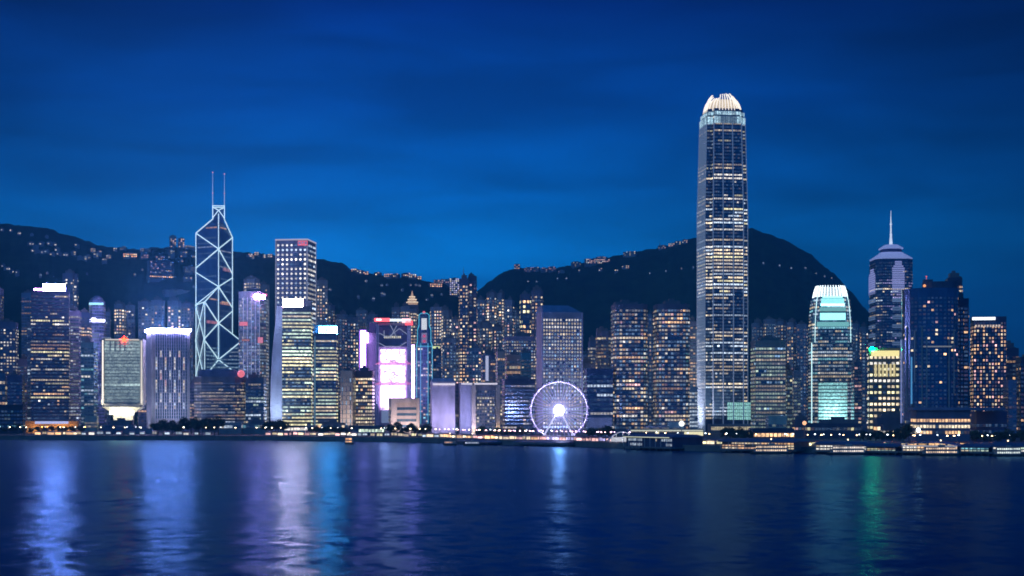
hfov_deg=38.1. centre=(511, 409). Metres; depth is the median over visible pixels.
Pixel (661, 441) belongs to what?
pier building
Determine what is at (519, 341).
office tower
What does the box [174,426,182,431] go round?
tree
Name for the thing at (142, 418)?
office tower
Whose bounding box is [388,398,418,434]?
civic building
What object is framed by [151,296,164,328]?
apartment tower
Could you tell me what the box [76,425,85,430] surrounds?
tree
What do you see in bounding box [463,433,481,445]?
launch
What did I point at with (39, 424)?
building
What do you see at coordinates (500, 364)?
office tower
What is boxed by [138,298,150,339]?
apartment tower
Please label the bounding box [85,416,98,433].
pavilion
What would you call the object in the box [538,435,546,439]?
kiosk
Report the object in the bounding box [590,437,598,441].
kiosk
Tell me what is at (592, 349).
office tower
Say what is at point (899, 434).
tree
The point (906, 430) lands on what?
tree
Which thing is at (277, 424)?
tree
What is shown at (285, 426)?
tree
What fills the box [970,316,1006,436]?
hotel
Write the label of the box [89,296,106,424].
office tower
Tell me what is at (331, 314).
apartment tower
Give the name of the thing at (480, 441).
pier building
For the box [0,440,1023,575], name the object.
water
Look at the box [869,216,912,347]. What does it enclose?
skyscraper
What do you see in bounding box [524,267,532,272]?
hillside house
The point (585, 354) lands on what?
apartment tower
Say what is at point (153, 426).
tree
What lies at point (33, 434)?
road
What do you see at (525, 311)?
apartment tower
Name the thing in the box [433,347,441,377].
office tower
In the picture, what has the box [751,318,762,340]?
apartment tower
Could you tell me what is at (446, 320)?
apartment tower
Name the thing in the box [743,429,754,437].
tree
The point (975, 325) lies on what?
top window
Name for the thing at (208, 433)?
kiosk
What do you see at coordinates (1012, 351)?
office tower
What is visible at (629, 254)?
hillside house
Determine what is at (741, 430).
tree
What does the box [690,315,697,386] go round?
office tower
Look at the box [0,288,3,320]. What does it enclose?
office tower
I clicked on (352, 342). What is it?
apartment tower
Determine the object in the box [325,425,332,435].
tree
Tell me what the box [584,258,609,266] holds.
hillside house
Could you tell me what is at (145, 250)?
hillside house
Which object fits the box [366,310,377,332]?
apartment tower
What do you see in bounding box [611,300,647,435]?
office tower
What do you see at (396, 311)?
apartment tower
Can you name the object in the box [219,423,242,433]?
pavilion
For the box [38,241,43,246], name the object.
hillside house
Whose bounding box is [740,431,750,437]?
tree
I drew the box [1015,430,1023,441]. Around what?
tree
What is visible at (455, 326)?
apartment tower
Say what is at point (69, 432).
kiosk
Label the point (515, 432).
tree
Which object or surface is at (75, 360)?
office tower
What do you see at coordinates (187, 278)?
hillside house
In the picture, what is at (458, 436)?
kiosk
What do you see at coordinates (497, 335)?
apartment tower
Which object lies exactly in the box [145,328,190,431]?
office tower
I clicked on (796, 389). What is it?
office tower
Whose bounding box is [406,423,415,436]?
tree
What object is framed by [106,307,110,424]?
office tower
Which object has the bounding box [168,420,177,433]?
tree
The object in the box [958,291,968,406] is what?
hotel
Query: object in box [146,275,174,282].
hillside house
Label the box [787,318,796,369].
apartment tower
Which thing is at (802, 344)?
apartment tower
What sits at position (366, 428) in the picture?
terminal
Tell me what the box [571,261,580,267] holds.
hillside house
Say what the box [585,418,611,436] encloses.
building
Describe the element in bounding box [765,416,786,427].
building
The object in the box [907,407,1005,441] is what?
podium building
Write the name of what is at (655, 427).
building
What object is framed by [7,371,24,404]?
office tower
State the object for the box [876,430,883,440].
tree
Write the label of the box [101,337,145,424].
office tower
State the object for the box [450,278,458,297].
apartment tower
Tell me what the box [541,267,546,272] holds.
hillside house
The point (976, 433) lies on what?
tree
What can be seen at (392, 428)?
tree
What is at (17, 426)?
tree
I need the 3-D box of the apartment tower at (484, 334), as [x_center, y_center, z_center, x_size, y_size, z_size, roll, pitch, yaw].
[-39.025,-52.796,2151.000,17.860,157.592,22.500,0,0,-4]
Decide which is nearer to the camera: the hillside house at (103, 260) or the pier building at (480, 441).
the pier building at (480, 441)
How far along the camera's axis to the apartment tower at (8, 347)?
1740.88 m
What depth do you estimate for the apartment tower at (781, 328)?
2063.64 m
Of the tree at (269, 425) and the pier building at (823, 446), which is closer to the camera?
the pier building at (823, 446)
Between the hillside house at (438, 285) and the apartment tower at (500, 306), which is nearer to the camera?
the apartment tower at (500, 306)
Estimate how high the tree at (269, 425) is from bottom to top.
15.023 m
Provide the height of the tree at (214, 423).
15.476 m
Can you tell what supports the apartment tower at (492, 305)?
on the ground
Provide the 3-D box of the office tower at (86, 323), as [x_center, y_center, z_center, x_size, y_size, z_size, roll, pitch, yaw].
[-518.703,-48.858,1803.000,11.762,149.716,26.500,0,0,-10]
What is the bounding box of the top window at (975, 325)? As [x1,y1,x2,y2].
[975,325,999,326]
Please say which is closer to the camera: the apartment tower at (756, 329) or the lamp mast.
the lamp mast
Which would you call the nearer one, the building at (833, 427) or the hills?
the building at (833, 427)
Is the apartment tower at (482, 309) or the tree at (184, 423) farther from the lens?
the apartment tower at (482, 309)
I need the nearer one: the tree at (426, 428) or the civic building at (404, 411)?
the tree at (426, 428)
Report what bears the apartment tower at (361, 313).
on the ground
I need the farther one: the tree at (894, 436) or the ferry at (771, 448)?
the tree at (894, 436)
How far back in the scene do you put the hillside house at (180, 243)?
2870.49 m
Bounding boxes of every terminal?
[348,425,386,434]
[627,429,702,435]
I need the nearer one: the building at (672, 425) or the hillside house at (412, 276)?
the building at (672, 425)
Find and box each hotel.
[340,366,355,424]
[471,383,499,434]
[867,347,899,432]
[900,276,958,427]
[945,271,962,292]
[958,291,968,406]
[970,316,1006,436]
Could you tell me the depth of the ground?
1487.35 m
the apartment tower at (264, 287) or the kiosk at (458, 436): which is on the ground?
the apartment tower at (264, 287)
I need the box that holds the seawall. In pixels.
[0,435,991,454]
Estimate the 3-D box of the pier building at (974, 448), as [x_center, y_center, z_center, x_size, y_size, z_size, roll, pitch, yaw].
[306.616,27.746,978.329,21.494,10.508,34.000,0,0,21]
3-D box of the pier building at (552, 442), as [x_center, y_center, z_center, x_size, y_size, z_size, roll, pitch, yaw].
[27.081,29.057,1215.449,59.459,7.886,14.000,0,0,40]
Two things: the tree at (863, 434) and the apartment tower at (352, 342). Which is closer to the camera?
the tree at (863, 434)
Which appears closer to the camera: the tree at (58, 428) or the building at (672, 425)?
the building at (672, 425)
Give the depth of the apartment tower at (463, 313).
2060.00 m
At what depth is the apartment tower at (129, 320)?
2171.15 m
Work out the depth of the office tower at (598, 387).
1479.99 m
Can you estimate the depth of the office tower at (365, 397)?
1649.98 m
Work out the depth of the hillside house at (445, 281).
2930.96 m
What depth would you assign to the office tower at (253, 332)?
1850.13 m
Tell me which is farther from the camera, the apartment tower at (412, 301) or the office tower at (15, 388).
the apartment tower at (412, 301)
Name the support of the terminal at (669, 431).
on the ground
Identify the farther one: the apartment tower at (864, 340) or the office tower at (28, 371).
the apartment tower at (864, 340)
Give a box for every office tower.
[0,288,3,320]
[0,370,7,403]
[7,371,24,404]
[18,354,26,420]
[21,289,30,357]
[27,322,30,420]
[31,284,69,420]
[70,305,81,426]
[81,308,91,341]
[81,336,97,431]
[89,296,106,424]
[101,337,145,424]
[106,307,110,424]
[138,405,145,428]
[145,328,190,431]
[190,377,193,429]
[194,369,245,431]
[238,287,268,421]
[245,372,265,422]
[270,299,311,431]
[314,325,337,424]
[356,365,374,424]
[359,318,413,424]
[415,311,432,426]
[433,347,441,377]
[455,383,458,432]
[481,348,495,382]
[496,347,505,429]
[502,374,534,434]
[503,331,535,429]
[505,350,520,378]
[520,348,530,378]
[536,305,582,433]
[583,357,595,430]
[584,368,612,434]
[588,335,595,362]
[596,326,610,368]
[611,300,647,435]
[653,299,689,428]
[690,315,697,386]
[690,387,697,428]
[751,335,785,427]
[786,362,792,427]
[792,364,800,419]
[851,358,861,430]
[1003,380,1016,438]
[1006,340,1018,379]
[1016,354,1023,431]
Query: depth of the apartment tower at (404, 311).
2120.80 m
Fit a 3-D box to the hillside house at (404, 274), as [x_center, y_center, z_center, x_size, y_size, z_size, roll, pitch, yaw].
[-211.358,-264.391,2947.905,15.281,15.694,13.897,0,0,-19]
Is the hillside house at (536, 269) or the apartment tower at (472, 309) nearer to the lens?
the apartment tower at (472, 309)
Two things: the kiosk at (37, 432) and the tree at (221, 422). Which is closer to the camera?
the kiosk at (37, 432)
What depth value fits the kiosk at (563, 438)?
1221.51 m
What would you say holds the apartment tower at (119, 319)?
on the ground
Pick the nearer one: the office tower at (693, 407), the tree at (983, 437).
the tree at (983, 437)
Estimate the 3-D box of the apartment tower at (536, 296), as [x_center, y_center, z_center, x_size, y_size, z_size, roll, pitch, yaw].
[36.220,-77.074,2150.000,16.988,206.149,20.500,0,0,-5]
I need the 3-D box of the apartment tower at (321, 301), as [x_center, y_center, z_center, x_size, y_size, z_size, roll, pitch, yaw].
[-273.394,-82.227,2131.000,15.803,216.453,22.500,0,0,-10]
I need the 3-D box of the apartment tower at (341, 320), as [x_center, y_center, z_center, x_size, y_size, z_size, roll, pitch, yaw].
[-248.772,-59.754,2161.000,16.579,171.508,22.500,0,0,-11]
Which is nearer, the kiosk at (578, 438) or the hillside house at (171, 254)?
the kiosk at (578, 438)
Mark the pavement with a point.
(173, 434)
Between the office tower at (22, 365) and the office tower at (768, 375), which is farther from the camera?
the office tower at (22, 365)
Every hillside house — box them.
[15,270,19,276]
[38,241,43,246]
[93,253,98,258]
[101,258,106,263]
[123,252,136,258]
[140,248,151,252]
[141,253,149,259]
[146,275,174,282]
[147,260,173,282]
[155,254,164,259]
[162,289,189,296]
[168,250,174,258]
[169,235,175,247]
[178,238,183,248]
[180,250,187,257]
[183,275,191,281]
[184,266,194,274]
[384,274,392,278]
[392,273,399,278]
[401,273,409,277]
[409,274,416,279]
[428,282,441,288]
[434,279,449,286]
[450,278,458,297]
[514,264,519,269]
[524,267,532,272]
[532,267,540,271]
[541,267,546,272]
[547,266,555,272]
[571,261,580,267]
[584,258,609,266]
[623,251,637,257]
[658,245,667,250]
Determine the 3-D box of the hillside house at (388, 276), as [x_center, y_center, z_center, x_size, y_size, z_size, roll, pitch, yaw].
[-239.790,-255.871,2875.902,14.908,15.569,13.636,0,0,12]
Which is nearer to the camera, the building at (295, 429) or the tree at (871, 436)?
the tree at (871, 436)
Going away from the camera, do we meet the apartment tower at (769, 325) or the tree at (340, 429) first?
the tree at (340, 429)
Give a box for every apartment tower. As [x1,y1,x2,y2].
[0,318,17,374]
[62,269,78,307]
[114,300,124,338]
[125,302,134,338]
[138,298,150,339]
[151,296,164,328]
[167,296,180,328]
[181,300,193,381]
[243,275,259,290]
[260,281,269,292]
[316,277,327,324]
[328,301,334,324]
[336,310,346,409]
[347,314,358,370]
[356,307,367,370]
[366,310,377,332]
[392,302,399,322]
[400,302,409,322]
[406,291,418,327]
[410,306,416,397]
[430,303,441,349]
[442,305,451,337]
[442,335,456,382]
[451,315,458,382]
[459,267,467,382]
[466,343,480,382]
[468,272,476,347]
[477,295,487,344]
[479,319,490,354]
[487,289,496,348]
[491,323,502,382]
[497,289,504,336]
[504,296,514,336]
[515,306,519,332]
[520,291,530,332]
[531,285,542,335]
[583,350,587,358]
[648,309,652,425]
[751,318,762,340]
[763,316,775,336]
[776,318,786,364]
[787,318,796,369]
[797,320,807,419]
[852,320,859,362]
[860,322,868,428]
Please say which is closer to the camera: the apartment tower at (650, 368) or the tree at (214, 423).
the tree at (214, 423)
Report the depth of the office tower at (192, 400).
1879.85 m
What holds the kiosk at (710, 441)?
on the ground
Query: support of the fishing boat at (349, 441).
on the water
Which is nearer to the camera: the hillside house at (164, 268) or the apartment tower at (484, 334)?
the apartment tower at (484, 334)
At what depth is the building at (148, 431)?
1559.83 m
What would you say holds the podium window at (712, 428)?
in the skyscraper at (722, 277)
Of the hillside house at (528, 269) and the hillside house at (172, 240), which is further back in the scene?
the hillside house at (528, 269)
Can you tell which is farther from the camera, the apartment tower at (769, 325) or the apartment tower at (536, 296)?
the apartment tower at (536, 296)
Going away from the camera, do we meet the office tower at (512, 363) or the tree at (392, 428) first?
the tree at (392, 428)
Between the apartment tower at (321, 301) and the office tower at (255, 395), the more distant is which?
the apartment tower at (321, 301)
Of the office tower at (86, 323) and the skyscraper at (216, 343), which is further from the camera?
the skyscraper at (216, 343)
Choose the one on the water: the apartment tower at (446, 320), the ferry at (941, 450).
the ferry at (941, 450)
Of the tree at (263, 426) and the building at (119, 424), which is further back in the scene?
the building at (119, 424)
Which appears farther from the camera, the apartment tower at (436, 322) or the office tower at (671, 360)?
the apartment tower at (436, 322)
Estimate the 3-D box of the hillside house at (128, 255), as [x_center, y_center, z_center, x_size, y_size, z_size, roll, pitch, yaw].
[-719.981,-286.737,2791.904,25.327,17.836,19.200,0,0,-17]
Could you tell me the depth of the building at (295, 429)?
1559.95 m
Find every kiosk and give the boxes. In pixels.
[34,431,42,434]
[47,431,54,434]
[55,431,62,434]
[65,431,73,434]
[206,431,212,435]
[297,431,303,435]
[370,432,376,436]
[376,432,384,436]
[425,433,433,437]
[455,434,462,438]
[485,434,490,438]
[502,435,509,439]
[509,435,516,439]
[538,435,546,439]
[558,436,566,440]
[567,436,574,440]
[575,436,582,440]
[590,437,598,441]
[705,439,715,444]
[715,439,722,444]
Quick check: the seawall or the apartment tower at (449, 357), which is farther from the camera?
the apartment tower at (449, 357)
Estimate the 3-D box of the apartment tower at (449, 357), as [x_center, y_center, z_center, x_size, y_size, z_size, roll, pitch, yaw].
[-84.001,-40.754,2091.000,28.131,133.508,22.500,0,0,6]
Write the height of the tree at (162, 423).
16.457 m
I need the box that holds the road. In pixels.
[0,434,416,436]
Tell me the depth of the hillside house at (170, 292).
2565.30 m
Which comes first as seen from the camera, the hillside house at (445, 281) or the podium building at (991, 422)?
the podium building at (991, 422)
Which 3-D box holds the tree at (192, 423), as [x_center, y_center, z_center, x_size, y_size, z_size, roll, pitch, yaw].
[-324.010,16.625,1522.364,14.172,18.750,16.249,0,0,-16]
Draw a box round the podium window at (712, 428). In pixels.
[711,427,750,429]
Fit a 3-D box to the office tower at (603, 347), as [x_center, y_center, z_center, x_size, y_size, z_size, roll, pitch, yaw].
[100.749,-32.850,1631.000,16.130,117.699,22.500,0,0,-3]
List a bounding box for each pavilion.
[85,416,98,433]
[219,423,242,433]
[243,418,267,433]
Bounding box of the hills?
[0,224,969,428]
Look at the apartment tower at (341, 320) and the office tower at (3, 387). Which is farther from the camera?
the apartment tower at (341, 320)
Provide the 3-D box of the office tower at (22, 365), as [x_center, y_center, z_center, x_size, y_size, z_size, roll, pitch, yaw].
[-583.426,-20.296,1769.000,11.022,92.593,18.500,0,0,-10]
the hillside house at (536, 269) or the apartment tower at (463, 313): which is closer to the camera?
the apartment tower at (463, 313)
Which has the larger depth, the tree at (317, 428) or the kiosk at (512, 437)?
the tree at (317, 428)
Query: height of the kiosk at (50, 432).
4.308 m
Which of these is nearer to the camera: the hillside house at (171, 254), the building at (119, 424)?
the building at (119, 424)
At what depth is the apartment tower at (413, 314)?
2149.98 m
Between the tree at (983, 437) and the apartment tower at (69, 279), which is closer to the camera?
the tree at (983, 437)
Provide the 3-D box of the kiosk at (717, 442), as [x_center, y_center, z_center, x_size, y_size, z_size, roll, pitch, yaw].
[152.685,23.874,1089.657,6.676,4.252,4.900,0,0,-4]
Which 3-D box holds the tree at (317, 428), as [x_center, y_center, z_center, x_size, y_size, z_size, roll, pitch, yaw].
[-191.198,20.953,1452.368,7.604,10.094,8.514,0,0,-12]
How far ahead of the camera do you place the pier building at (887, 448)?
982.77 m
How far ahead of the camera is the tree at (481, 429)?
1334.03 m
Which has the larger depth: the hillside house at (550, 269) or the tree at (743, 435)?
the hillside house at (550, 269)
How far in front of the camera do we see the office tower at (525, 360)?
1760.14 m
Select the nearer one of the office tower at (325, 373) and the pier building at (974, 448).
the pier building at (974, 448)
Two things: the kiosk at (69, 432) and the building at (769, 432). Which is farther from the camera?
the kiosk at (69, 432)
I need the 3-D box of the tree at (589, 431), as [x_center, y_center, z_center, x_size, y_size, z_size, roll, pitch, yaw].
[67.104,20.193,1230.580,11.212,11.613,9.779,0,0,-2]
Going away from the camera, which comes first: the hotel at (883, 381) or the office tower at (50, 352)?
the hotel at (883, 381)
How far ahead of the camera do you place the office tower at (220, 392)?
1690.93 m
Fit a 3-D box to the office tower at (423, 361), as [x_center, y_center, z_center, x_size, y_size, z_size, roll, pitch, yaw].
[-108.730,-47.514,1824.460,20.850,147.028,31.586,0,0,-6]
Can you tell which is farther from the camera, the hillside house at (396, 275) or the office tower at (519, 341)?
the hillside house at (396, 275)
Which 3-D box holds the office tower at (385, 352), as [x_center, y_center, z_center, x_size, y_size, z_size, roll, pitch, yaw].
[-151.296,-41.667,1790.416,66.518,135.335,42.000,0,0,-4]
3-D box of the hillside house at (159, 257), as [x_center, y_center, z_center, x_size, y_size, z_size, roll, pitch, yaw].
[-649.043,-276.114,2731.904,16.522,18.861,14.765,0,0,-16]
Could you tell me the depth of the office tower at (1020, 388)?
1382.42 m
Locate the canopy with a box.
[607,431,628,442]
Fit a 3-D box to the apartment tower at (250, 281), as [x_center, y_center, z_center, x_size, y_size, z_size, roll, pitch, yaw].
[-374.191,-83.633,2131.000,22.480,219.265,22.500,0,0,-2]
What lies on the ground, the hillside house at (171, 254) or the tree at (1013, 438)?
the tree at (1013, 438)
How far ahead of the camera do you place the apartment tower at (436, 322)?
2100.10 m
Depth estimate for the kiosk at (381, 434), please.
1419.56 m
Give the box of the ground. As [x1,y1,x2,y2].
[23,429,1023,446]
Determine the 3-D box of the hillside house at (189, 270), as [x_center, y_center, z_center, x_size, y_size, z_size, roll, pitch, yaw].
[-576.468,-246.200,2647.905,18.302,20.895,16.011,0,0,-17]
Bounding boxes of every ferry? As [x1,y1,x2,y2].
[750,438,792,453]
[827,439,868,454]
[919,440,961,455]
[992,440,1023,456]
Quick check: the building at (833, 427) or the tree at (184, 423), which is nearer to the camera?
the building at (833, 427)
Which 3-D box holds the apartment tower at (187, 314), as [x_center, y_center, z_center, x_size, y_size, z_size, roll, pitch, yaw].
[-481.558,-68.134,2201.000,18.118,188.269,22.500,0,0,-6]
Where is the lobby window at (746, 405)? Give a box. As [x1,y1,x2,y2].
[727,402,750,419]
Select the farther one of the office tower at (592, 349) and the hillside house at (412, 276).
the hillside house at (412, 276)
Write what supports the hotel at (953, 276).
on the ground
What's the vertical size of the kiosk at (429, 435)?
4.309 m
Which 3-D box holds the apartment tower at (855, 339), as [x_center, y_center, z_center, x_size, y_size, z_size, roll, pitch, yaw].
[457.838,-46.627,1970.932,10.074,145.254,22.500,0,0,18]
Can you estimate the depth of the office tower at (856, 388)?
1639.98 m
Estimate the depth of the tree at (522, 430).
1277.39 m
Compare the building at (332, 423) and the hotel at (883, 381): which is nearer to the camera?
the hotel at (883, 381)
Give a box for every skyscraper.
[195,172,238,375]
[275,239,315,422]
[697,93,750,431]
[808,285,851,422]
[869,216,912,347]
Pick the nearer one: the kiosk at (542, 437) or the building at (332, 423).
the kiosk at (542, 437)
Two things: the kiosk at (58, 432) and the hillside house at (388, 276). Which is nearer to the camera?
the kiosk at (58, 432)
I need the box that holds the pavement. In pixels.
[122,434,345,435]
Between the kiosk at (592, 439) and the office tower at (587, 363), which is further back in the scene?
the office tower at (587, 363)
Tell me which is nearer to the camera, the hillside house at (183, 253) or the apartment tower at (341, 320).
the apartment tower at (341, 320)
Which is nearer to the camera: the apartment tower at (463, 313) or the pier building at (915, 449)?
the pier building at (915, 449)
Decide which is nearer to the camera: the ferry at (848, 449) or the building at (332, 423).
the ferry at (848, 449)
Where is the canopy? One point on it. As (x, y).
(616, 439)
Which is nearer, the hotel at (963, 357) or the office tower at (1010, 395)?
the office tower at (1010, 395)
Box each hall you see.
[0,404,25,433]
[430,378,454,433]
[459,383,471,432]
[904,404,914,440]
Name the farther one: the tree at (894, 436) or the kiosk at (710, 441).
the tree at (894, 436)
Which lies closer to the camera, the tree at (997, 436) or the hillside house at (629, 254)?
the tree at (997, 436)
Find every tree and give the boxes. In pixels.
[7,425,14,434]
[14,423,21,434]
[56,426,63,430]
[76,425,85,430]
[149,423,160,434]
[157,419,169,434]
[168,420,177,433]
[168,424,177,434]
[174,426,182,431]
[177,417,190,431]
[190,417,201,430]
[192,422,201,434]
[199,418,211,428]
[201,417,213,430]
[205,421,217,429]
[211,415,224,434]
[260,421,267,431]
[265,421,273,429]
[272,419,283,429]
[278,421,290,429]
[313,426,319,431]
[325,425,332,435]
[335,427,344,435]
[389,425,396,436]
[391,421,403,436]
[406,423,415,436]
[421,423,431,431]
[478,425,487,433]
[510,428,518,434]
[517,426,527,434]
[586,427,594,435]
[597,425,612,435]
[719,427,731,437]
[729,431,740,437]
[735,426,743,436]
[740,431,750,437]
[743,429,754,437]
[858,431,867,440]
[865,432,875,440]
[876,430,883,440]
[880,430,893,439]
[887,430,899,438]
[893,428,905,440]
[900,423,914,440]
[969,430,981,441]
[979,431,990,440]
[991,431,1003,440]
[1000,428,1015,439]
[1009,432,1017,441]
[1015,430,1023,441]
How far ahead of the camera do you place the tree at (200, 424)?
1493.35 m
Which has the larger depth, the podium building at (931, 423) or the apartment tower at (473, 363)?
the apartment tower at (473, 363)
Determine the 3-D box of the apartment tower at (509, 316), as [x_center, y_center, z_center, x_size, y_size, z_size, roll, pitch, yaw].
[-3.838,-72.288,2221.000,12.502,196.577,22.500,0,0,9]
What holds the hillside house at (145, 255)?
on the hills
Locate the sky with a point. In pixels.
(431, 140)
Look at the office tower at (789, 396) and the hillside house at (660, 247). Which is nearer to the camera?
the office tower at (789, 396)
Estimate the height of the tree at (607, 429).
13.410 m
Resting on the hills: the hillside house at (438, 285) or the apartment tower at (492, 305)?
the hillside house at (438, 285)
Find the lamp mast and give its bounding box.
[679,421,683,433]
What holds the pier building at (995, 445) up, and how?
in the water
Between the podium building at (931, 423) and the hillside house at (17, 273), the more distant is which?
the hillside house at (17, 273)
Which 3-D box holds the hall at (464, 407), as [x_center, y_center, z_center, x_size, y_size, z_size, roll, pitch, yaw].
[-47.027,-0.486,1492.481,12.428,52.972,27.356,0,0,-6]
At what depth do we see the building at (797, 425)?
1400.07 m
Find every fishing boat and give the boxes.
[344,432,353,444]
[443,433,456,444]
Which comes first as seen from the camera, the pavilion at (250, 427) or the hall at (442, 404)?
the hall at (442, 404)
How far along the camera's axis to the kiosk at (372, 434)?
1431.06 m
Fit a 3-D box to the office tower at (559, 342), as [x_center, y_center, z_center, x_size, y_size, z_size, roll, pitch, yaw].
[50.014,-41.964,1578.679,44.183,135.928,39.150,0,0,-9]
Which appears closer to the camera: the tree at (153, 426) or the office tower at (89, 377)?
the tree at (153, 426)
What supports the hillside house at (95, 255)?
on the hills
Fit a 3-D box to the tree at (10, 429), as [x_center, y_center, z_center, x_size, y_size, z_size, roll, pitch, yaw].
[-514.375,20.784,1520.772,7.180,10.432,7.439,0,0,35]
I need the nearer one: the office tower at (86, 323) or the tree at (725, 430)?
the tree at (725, 430)
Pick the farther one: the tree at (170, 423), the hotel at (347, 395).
the hotel at (347, 395)
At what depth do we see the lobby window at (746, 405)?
1751.92 m
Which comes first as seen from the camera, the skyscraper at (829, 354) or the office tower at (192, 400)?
the skyscraper at (829, 354)
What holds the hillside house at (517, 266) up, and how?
on the hills
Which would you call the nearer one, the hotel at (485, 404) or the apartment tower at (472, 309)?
the hotel at (485, 404)
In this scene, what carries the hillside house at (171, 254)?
on the hills
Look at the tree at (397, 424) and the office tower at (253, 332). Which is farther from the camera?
the office tower at (253, 332)
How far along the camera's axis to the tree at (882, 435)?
1081.71 m
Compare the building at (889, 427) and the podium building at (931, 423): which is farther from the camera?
the building at (889, 427)
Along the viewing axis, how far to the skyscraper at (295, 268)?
2051.16 m
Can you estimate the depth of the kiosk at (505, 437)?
1268.00 m
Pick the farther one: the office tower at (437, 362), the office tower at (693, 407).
the office tower at (437, 362)
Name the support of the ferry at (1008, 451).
on the water
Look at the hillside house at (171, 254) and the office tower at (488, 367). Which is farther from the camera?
the hillside house at (171, 254)
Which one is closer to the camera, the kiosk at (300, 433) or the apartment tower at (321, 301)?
the kiosk at (300, 433)
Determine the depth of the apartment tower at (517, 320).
2304.74 m
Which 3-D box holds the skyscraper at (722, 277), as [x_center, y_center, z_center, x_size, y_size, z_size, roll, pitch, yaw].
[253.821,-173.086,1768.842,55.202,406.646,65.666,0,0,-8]
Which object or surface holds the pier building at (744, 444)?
in the water
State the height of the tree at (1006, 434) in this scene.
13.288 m
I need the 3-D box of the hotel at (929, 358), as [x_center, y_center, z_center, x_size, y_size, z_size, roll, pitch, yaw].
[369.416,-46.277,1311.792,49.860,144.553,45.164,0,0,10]
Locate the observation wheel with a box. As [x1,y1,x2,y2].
[528,379,589,435]
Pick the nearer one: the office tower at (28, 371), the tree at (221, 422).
the tree at (221, 422)
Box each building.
[25,421,78,432]
[98,418,135,433]
[126,429,152,433]
[284,428,306,431]
[308,420,348,431]
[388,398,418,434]
[455,440,501,444]
[512,440,574,446]
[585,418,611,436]
[621,434,704,450]
[644,426,666,428]
[667,422,683,428]
[718,438,812,453]
[749,428,793,438]
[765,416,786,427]
[792,413,807,436]
[803,417,861,437]
[812,441,873,453]
[863,443,901,454]
[874,411,901,438]
[880,424,901,440]
[899,441,961,454]
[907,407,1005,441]
[957,443,991,455]
[971,411,1006,441]
[990,443,1023,453]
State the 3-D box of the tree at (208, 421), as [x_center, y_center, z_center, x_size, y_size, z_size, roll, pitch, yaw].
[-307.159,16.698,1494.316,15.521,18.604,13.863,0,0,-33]
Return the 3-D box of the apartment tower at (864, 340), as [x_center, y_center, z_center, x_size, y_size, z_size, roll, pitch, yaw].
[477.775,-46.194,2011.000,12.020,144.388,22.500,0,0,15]
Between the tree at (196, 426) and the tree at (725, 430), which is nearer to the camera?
the tree at (725, 430)
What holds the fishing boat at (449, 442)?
on the water
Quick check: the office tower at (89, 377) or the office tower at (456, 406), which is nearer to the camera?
the office tower at (456, 406)
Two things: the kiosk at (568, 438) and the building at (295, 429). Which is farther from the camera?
the building at (295, 429)
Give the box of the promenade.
[89,435,902,447]
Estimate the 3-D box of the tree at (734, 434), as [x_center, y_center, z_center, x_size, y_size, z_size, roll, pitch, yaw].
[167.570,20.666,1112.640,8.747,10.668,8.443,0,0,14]
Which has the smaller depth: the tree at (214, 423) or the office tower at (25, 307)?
the tree at (214, 423)
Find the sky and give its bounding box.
[0,0,1023,379]
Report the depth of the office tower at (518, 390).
1500.04 m
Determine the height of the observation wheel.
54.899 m
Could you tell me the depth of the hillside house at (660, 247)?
3469.32 m
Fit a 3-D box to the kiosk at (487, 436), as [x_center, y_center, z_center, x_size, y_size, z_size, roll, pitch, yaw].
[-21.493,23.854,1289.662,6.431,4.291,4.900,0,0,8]
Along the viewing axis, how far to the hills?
2855.74 m
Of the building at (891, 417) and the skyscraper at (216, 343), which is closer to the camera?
the building at (891, 417)
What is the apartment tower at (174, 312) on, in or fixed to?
on the ground
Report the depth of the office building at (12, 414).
1603.40 m
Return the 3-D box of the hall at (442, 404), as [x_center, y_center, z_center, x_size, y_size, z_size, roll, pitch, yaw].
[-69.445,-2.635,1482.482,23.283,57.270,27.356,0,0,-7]
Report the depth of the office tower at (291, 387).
1759.67 m

